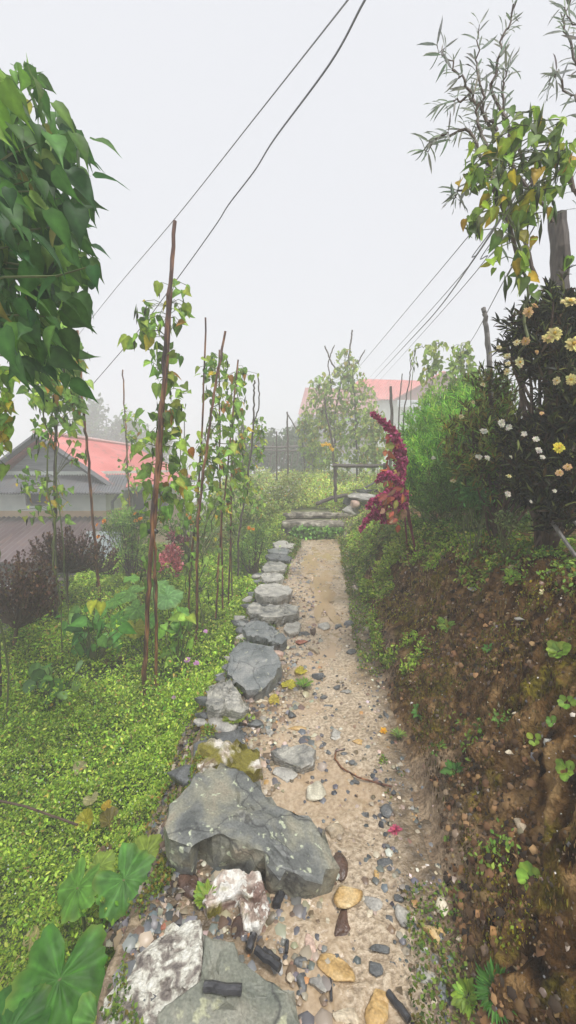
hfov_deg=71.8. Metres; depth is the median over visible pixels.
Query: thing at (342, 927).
loose stone
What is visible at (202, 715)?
wedge rock
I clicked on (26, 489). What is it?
bean vine
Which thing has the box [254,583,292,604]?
flat stone
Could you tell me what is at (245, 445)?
tree
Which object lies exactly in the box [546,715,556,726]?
seedling
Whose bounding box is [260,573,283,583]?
flat stone
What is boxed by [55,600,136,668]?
bush bean
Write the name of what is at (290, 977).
loose stone
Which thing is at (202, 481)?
bean pole
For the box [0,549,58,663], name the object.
dry shrub
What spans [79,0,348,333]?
overhead wire
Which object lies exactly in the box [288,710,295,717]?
loose stone
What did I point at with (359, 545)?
bank weeds
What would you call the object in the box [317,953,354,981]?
loose stone
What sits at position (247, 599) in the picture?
wedge rock
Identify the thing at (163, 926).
loose stone
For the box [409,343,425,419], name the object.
bean vine
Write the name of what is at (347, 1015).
loose stone
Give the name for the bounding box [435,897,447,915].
loose stone
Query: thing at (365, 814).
loose stone
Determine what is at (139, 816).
fallen leaf
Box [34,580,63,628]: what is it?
dry shrub
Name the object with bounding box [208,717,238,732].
wedge rock
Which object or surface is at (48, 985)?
plant
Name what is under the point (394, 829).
fallen flower
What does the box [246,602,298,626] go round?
ridged stone
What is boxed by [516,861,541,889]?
seedling
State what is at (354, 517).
corner weeds
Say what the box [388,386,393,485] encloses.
garden stake
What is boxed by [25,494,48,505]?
window
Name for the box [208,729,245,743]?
wedge rock
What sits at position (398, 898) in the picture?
loose stone
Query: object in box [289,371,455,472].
house
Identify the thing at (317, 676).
loose stone
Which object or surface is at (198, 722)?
wedge rock
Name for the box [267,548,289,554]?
flat stone
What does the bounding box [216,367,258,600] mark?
bean vine
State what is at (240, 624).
wedge rock
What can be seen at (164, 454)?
tree
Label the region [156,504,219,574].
marigold bush
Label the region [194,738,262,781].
mossy stone
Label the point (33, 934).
fallen leaf
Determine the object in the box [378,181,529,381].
overhead wire
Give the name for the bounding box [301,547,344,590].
sand patch
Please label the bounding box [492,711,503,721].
seedling
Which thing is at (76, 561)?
dry shrub
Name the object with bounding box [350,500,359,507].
stone block
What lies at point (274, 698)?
fallen leaf
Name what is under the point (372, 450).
bean vine
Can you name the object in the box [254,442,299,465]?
stick fence
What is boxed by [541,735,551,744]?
loose stone
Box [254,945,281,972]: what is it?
charcoal stick
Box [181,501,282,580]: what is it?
slope cover
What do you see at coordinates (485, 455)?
flowering bush
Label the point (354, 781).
loose stone
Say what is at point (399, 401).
garden stake
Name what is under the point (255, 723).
loose stone
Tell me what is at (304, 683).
grass tuft
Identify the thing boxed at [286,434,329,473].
tree
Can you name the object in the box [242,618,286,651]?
wedge stone
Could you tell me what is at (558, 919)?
bank grit
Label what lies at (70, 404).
bean vine
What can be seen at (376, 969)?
loose stone
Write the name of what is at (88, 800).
fallen leaf
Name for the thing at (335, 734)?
loose stone
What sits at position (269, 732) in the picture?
loose stone
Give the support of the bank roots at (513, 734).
on the earth bank at (554, 803)
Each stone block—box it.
[342,505,358,515]
[343,497,357,505]
[346,493,374,498]
[350,489,374,492]
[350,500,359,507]
[357,497,374,501]
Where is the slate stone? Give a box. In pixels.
[156,935,299,1023]
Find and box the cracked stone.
[226,641,281,701]
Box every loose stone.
[161,920,166,929]
[178,874,198,899]
[231,915,247,940]
[248,719,263,727]
[266,729,274,735]
[272,767,297,782]
[274,650,283,656]
[286,972,294,982]
[287,726,305,730]
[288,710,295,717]
[293,956,307,968]
[295,640,307,643]
[296,972,306,990]
[299,631,309,634]
[305,933,315,960]
[306,781,325,800]
[308,646,318,654]
[309,977,326,993]
[310,628,315,635]
[312,672,324,679]
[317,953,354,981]
[318,622,329,629]
[325,823,344,838]
[331,728,340,739]
[333,852,347,881]
[333,885,362,908]
[333,1007,358,1023]
[334,909,350,936]
[340,689,349,693]
[344,620,352,625]
[346,649,356,654]
[351,779,359,784]
[352,739,362,744]
[361,812,368,817]
[364,896,382,910]
[364,993,387,1023]
[367,910,372,917]
[369,944,389,953]
[369,961,382,977]
[373,988,388,1003]
[374,870,378,878]
[377,858,392,866]
[380,804,392,818]
[386,915,392,921]
[394,894,404,902]
[395,903,409,926]
[416,963,435,983]
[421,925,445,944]
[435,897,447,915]
[438,976,447,1006]
[505,750,513,754]
[514,818,525,830]
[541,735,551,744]
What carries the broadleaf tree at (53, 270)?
on the garden ground at (96, 676)
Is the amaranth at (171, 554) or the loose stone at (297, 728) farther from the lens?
the amaranth at (171, 554)
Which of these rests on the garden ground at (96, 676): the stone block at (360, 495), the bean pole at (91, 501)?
the bean pole at (91, 501)
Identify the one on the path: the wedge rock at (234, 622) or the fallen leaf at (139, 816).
the wedge rock at (234, 622)
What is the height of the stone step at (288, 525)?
0.388 m
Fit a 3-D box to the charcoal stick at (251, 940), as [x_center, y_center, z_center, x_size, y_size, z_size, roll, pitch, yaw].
[-0.115,1.362,1.260,0.025,0.026,0.052,1,6,12]
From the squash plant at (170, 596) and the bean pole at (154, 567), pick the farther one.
the squash plant at (170, 596)
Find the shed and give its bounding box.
[0,516,107,631]
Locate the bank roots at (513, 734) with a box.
[362,525,575,1003]
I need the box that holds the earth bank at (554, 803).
[357,504,575,1023]
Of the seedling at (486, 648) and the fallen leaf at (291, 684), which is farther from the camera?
the fallen leaf at (291, 684)
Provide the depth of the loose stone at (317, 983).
1.17 m
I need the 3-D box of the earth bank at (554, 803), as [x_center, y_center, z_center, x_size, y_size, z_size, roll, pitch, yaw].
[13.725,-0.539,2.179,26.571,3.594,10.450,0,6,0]
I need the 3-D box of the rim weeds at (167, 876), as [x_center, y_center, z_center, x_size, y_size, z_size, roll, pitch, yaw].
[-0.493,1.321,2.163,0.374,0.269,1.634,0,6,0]
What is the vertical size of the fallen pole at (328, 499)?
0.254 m
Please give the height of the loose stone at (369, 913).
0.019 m
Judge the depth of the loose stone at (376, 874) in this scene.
1.49 m
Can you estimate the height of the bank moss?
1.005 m
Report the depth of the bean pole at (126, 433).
7.07 m
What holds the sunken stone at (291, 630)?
on the path
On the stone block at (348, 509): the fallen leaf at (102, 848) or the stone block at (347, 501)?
the stone block at (347, 501)
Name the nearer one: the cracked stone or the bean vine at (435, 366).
the cracked stone
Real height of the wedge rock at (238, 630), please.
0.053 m
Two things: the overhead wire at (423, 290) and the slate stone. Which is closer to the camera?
the slate stone
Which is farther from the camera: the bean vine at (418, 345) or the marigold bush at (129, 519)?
the bean vine at (418, 345)
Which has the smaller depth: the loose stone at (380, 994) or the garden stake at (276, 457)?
the loose stone at (380, 994)
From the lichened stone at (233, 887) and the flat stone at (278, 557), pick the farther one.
the flat stone at (278, 557)
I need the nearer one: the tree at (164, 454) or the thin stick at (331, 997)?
the thin stick at (331, 997)
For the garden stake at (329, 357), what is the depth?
11.44 m
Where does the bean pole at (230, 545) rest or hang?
on the garden ground at (96, 676)
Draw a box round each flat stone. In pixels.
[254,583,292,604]
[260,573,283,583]
[262,561,286,574]
[265,553,291,563]
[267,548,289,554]
[273,540,295,550]
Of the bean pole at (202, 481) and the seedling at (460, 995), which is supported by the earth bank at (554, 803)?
the seedling at (460, 995)
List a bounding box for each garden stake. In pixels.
[276,431,277,479]
[286,412,288,475]
[288,415,305,474]
[324,345,341,476]
[324,397,333,470]
[348,330,364,478]
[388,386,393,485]
[398,374,402,429]
[403,360,411,435]
[481,307,493,527]
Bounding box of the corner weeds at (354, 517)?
[325,500,428,539]
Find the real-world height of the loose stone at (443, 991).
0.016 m
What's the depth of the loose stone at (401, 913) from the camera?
1.34 m
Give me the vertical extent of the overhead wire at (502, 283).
1.319 m
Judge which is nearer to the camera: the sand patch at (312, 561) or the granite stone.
the granite stone
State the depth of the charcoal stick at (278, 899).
1.39 m
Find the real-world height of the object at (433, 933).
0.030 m
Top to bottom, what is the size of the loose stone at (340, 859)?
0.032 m
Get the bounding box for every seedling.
[193,879,216,908]
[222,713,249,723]
[411,703,422,717]
[436,617,454,632]
[440,759,463,775]
[451,976,477,1020]
[482,643,491,651]
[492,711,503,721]
[500,568,521,584]
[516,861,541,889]
[526,732,540,745]
[546,640,570,657]
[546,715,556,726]
[555,758,574,781]
[557,695,575,708]
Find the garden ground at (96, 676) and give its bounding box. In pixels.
[0,536,282,986]
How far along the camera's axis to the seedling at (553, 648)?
1.68 m
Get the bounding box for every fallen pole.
[315,493,347,505]
[345,482,375,497]
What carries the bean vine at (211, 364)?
on the garden ground at (96, 676)
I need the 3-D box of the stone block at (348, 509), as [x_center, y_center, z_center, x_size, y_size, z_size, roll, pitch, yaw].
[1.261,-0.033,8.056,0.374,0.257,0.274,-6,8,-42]
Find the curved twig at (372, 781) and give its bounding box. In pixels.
[334,748,392,787]
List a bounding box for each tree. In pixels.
[0,54,128,405]
[67,393,150,442]
[140,435,177,463]
[236,424,249,476]
[236,426,306,474]
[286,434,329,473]
[408,0,575,276]
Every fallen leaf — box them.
[22,925,39,950]
[73,761,86,774]
[75,808,93,832]
[83,791,97,805]
[99,806,121,832]
[99,844,111,850]
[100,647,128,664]
[101,799,111,810]
[132,809,141,822]
[269,694,279,705]
[281,679,295,688]
[295,666,307,673]
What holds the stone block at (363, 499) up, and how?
on the stone block
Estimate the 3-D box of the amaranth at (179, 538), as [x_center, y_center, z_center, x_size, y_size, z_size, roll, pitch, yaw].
[-2.046,0.686,6.499,0.921,0.895,0.402,0,6,0]
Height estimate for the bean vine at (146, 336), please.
3.564 m
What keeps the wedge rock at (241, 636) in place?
on the path
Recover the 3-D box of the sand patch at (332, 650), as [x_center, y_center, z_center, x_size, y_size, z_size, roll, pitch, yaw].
[0.337,1.168,3.187,0.274,0.027,0.603,0,6,0]
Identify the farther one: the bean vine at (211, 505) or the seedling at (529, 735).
the bean vine at (211, 505)
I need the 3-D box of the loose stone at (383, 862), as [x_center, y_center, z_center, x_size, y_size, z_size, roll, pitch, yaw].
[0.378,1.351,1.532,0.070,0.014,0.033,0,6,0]
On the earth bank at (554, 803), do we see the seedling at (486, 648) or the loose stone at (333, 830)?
the seedling at (486, 648)
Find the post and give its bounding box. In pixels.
[547,210,570,533]
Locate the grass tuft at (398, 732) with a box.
[389,726,407,739]
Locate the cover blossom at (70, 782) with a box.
[2,671,201,931]
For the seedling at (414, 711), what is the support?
on the earth bank at (554, 803)
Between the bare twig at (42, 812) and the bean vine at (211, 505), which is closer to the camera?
the bare twig at (42, 812)
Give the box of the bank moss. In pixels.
[359,520,575,956]
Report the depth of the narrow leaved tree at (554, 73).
2.15 m
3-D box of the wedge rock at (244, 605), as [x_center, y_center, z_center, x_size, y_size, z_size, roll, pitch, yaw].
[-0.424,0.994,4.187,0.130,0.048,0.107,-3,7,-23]
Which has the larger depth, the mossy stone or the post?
the post
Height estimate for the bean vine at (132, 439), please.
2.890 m
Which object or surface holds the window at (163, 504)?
in the house at (109, 482)
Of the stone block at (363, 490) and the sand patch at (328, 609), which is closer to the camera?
the sand patch at (328, 609)
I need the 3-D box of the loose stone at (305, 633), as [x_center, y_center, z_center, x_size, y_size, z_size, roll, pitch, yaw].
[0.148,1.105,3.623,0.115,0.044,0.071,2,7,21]
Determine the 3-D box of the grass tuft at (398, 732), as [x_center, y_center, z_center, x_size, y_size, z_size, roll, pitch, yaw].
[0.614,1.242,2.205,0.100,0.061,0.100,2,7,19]
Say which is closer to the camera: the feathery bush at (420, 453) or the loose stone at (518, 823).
the loose stone at (518, 823)
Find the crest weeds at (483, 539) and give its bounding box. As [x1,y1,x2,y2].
[395,511,575,596]
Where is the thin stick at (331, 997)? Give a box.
[330,977,332,1001]
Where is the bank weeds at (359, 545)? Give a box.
[345,510,575,674]
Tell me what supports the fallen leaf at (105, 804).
on the ground cover at (125, 815)
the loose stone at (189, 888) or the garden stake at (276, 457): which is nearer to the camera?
the loose stone at (189, 888)
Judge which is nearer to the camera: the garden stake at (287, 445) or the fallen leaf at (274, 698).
the fallen leaf at (274, 698)
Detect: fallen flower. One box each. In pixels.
[379,727,386,733]
[388,824,401,834]
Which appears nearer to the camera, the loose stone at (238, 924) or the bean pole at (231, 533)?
the loose stone at (238, 924)
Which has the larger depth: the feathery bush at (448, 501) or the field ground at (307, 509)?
the field ground at (307, 509)
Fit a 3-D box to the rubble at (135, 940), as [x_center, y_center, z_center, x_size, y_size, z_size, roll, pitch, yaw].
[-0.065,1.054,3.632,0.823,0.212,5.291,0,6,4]
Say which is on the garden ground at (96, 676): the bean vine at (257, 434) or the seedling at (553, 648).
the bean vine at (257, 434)
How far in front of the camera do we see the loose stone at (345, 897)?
1.39 m
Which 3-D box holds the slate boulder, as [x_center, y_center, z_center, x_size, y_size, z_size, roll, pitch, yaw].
[-0.151,1.349,1.603,0.674,0.404,0.446,0,6,0]
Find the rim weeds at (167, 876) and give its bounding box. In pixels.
[105,671,236,927]
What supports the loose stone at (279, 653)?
on the path
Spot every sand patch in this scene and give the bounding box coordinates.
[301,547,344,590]
[310,583,343,626]
[313,643,344,678]
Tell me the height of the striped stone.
0.283 m
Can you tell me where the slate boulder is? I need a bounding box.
[163,762,339,898]
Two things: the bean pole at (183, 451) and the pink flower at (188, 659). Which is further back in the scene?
the bean pole at (183, 451)
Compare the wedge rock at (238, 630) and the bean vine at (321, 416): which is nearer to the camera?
the wedge rock at (238, 630)
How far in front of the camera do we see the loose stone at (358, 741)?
2.20 m
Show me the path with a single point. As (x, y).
(357, 994)
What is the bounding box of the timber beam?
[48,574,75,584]
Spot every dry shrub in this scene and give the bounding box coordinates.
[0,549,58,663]
[27,524,103,610]
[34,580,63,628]
[90,536,119,588]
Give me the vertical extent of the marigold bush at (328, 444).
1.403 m
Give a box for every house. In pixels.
[0,430,197,546]
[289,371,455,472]
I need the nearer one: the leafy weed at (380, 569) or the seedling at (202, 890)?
the seedling at (202, 890)
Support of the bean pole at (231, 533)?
on the garden ground at (96, 676)
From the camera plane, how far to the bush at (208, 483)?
7.96 m
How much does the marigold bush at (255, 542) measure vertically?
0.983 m
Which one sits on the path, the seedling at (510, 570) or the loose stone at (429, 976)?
the loose stone at (429, 976)
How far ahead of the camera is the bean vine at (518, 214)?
1.97 m
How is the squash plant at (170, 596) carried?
on the garden ground at (96, 676)
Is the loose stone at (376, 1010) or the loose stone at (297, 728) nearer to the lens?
the loose stone at (376, 1010)
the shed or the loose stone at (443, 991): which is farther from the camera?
the shed
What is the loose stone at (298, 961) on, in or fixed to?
on the path
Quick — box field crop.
[191,465,387,553]
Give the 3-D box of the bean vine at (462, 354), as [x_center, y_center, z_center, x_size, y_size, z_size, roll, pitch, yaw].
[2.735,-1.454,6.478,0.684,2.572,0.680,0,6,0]
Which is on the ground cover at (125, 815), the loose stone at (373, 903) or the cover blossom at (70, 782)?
the cover blossom at (70, 782)
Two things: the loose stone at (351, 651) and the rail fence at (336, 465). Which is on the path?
the loose stone at (351, 651)
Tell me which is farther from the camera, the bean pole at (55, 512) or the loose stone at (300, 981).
the bean pole at (55, 512)
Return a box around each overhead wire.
[53,0,365,429]
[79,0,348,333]
[358,205,492,367]
[370,196,515,376]
[373,178,526,379]
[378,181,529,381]
[470,222,536,341]
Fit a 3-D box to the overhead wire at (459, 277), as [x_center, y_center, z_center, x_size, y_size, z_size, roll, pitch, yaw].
[4.180,-6.510,17.472,0.252,5.073,30.174,1,6,9]
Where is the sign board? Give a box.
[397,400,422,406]
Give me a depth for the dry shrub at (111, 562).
5.63 m
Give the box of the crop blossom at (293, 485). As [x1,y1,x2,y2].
[191,469,382,539]
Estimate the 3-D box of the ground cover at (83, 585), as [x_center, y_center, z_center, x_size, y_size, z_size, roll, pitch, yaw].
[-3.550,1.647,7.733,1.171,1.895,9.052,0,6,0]
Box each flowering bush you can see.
[431,345,534,539]
[485,254,575,550]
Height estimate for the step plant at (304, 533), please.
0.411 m
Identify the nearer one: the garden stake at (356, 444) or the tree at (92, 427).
the garden stake at (356, 444)
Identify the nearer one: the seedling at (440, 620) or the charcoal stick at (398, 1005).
the charcoal stick at (398, 1005)
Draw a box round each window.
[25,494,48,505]
[131,490,146,515]
[157,491,167,510]
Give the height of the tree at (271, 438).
2.934 m
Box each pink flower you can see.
[184,657,195,690]
[193,660,204,682]
[203,629,214,678]
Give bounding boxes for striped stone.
[206,679,248,725]
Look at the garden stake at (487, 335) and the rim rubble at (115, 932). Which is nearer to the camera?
the rim rubble at (115, 932)
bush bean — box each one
[22,660,83,710]
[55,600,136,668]
[152,609,199,677]
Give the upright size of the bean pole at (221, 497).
3.316 m
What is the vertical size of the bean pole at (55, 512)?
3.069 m
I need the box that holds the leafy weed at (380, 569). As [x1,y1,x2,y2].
[359,516,414,595]
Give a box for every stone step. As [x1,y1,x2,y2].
[282,519,343,534]
[283,511,351,518]
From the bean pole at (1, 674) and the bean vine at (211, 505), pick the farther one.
the bean vine at (211, 505)
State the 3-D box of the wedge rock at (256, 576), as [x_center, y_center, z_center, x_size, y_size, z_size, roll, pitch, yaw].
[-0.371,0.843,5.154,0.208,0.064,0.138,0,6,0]
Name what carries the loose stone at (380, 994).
on the path
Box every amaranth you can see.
[139,527,189,577]
[158,541,184,580]
[359,470,416,551]
[369,410,408,550]
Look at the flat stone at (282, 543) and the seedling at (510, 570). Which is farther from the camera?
the flat stone at (282, 543)
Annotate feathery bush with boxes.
[378,421,463,532]
[398,364,518,518]
[416,433,531,533]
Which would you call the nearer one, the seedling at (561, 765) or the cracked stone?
the seedling at (561, 765)
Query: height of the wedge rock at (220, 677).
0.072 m
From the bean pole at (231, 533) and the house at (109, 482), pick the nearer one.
the bean pole at (231, 533)
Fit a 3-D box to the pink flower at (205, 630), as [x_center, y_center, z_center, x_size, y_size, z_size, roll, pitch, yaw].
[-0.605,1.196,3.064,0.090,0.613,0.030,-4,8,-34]
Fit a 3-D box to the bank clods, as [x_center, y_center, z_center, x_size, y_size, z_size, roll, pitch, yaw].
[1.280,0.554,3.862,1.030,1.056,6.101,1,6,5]
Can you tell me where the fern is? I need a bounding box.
[451,479,497,565]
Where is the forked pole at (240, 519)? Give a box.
[233,377,259,578]
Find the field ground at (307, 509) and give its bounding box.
[147,468,411,553]
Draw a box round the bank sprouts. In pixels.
[426,543,573,877]
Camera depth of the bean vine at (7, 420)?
2.64 m
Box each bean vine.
[0,366,19,741]
[14,434,86,627]
[16,322,93,622]
[20,351,89,674]
[117,278,196,688]
[117,405,145,553]
[170,396,197,592]
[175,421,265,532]
[177,490,231,632]
[191,352,244,629]
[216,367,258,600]
[233,416,267,574]
[295,412,324,472]
[300,375,352,474]
[321,348,376,473]
[352,404,388,473]
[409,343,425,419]
[414,340,448,417]
[441,341,476,391]
[455,100,575,492]
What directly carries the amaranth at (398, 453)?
on the earth bank at (554, 803)
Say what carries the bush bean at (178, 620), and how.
on the garden ground at (96, 676)
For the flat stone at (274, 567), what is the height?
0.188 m
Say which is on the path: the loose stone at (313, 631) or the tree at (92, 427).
the loose stone at (313, 631)
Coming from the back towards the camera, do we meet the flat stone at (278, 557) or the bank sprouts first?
the flat stone at (278, 557)
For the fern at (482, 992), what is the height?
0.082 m
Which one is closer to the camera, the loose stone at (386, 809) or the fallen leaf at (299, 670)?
the loose stone at (386, 809)
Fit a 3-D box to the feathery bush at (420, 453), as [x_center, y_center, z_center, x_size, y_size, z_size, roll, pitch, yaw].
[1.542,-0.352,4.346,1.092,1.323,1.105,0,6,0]
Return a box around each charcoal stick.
[203,979,241,996]
[246,931,256,953]
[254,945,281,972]
[263,946,280,961]
[272,891,284,908]
[284,940,288,953]
[386,989,411,1023]
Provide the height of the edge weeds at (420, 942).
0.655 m
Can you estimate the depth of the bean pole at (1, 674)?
3.16 m
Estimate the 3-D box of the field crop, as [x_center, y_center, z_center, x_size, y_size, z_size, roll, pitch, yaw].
[0.550,-0.397,11.426,6.035,1.935,7.142,0,6,0]
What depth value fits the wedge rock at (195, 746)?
2.11 m
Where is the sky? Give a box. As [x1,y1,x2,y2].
[0,0,575,501]
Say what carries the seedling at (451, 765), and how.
on the earth bank at (554, 803)
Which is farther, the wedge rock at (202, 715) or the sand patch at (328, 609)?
the sand patch at (328, 609)
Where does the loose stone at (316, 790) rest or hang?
on the path
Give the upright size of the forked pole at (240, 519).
3.233 m
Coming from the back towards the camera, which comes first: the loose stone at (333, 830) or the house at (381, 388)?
the house at (381, 388)
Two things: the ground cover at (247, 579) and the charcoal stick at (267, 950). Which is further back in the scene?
the ground cover at (247, 579)
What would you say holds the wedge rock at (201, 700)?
on the path
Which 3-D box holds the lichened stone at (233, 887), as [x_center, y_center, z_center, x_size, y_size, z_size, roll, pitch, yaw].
[-0.184,1.384,1.405,0.214,0.186,0.139,0,6,0]
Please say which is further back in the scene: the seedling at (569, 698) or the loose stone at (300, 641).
the loose stone at (300, 641)
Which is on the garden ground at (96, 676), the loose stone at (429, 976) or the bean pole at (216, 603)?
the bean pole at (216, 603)
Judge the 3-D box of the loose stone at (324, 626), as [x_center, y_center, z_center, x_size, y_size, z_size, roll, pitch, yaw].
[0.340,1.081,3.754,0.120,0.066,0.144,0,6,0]
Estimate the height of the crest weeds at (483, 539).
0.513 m
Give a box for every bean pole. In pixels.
[0,643,1,710]
[52,415,57,624]
[76,330,100,600]
[122,369,130,536]
[141,220,176,700]
[153,290,172,694]
[183,421,187,560]
[188,317,206,614]
[195,331,225,644]
[215,360,238,617]
[218,350,223,609]
[227,437,233,604]
[230,455,232,599]
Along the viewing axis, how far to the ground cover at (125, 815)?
2.50 m
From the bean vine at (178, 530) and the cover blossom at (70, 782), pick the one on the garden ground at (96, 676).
the bean vine at (178, 530)
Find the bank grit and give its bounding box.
[367,536,575,1023]
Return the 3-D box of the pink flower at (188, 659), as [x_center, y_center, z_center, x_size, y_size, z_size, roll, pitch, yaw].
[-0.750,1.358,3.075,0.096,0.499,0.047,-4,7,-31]
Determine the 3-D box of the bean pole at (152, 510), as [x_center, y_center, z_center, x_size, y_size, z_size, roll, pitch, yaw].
[-1.043,-0.281,3.188,0.422,3.826,0.063,0,6,0]
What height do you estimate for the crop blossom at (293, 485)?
1.456 m
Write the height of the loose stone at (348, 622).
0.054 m
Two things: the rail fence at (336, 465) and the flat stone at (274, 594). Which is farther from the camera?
the rail fence at (336, 465)
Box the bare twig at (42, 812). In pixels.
[0,800,77,825]
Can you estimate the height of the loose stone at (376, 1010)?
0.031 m
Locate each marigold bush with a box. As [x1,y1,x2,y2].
[95,504,160,581]
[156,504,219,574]
[227,523,272,581]
[321,442,336,495]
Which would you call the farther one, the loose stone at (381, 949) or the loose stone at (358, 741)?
the loose stone at (358, 741)
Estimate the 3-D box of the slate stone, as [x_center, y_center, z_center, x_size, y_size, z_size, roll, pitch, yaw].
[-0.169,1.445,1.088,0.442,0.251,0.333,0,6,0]
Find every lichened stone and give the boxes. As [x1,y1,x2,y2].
[202,869,264,918]
[239,894,270,936]
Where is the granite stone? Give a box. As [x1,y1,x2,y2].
[98,920,203,1023]
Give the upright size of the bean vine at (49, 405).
3.072 m
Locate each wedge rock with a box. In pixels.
[167,764,195,786]
[193,718,207,726]
[193,740,207,758]
[194,696,206,705]
[195,712,207,719]
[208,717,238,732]
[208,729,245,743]
[215,672,228,681]
[221,664,227,670]
[231,620,248,626]
[234,616,248,619]
[235,626,243,633]
[235,634,244,640]
[237,621,245,626]
[240,603,249,608]
[242,596,252,601]
[251,574,259,578]
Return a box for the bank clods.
[364,527,575,1023]
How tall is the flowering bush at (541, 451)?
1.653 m
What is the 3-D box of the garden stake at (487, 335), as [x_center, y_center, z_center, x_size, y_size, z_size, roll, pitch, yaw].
[1.626,-0.735,3.237,0.199,1.771,0.074,0,6,0]
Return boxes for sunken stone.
[271,744,315,773]
[283,621,300,637]
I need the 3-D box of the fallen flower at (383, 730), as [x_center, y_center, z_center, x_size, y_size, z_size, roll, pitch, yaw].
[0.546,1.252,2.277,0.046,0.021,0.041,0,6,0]
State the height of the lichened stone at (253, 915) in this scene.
0.134 m
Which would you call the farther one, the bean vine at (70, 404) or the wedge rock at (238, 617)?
the bean vine at (70, 404)
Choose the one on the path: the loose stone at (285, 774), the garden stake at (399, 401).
the loose stone at (285, 774)
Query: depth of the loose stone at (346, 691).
2.68 m
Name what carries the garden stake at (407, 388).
on the field ground at (307, 509)
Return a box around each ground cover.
[0,501,286,704]
[0,664,223,1023]
[1,540,159,645]
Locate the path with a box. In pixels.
[96,538,456,1023]
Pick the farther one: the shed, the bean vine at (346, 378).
the bean vine at (346, 378)
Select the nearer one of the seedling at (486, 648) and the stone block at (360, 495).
the seedling at (486, 648)
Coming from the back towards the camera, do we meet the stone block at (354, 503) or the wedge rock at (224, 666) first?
the stone block at (354, 503)
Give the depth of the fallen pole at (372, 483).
8.28 m
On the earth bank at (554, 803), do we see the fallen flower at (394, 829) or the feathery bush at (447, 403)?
the feathery bush at (447, 403)
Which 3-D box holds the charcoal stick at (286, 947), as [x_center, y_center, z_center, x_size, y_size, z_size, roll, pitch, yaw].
[-0.003,1.381,1.262,0.012,0.013,0.033,1,6,8]
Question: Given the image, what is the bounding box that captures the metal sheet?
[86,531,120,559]
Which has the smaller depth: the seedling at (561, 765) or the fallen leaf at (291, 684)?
the seedling at (561, 765)
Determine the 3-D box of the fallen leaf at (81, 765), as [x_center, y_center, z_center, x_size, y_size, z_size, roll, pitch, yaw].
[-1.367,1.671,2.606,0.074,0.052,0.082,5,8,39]
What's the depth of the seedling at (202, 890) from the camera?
1.40 m
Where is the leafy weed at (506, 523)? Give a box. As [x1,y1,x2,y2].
[489,507,519,565]
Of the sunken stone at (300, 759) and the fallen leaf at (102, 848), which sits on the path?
the sunken stone at (300, 759)
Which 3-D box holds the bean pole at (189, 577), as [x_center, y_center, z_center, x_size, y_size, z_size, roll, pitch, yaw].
[-1.037,-0.344,4.490,0.311,3.535,0.041,0,6,0]
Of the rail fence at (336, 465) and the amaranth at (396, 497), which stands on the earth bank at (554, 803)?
the amaranth at (396, 497)
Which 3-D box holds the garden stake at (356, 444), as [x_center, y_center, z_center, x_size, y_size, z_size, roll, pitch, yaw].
[1.927,-2.899,11.353,0.488,4.412,0.087,0,6,0]
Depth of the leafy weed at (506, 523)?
2.39 m
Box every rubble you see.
[103,694,220,949]
[105,556,336,1023]
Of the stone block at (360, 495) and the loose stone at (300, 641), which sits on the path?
the loose stone at (300, 641)
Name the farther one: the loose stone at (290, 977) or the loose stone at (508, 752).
the loose stone at (508, 752)
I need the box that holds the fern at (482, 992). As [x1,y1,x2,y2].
[473,956,516,1023]
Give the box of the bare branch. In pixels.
[542,497,575,557]
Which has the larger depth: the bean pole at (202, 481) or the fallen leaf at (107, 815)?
the bean pole at (202, 481)
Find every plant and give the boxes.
[0,834,163,1023]
[93,574,188,661]
[288,523,345,539]
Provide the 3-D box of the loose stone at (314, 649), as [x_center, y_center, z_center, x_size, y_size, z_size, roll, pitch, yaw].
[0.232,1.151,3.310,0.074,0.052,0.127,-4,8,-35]
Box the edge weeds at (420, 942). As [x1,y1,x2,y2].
[99,534,479,1023]
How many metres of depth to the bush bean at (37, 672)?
3.09 m
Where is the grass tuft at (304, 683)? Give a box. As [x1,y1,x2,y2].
[295,676,313,688]
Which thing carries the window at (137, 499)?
in the house at (109, 482)
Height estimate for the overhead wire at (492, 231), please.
4.790 m
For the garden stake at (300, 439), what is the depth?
12.33 m
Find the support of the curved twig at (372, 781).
on the path
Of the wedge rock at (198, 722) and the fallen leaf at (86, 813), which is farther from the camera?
the wedge rock at (198, 722)
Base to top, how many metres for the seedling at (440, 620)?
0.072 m
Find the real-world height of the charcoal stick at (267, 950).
0.023 m
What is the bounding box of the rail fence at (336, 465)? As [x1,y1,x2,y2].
[332,463,386,501]
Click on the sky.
(338, 229)
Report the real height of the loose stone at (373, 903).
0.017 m
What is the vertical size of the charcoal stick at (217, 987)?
0.025 m

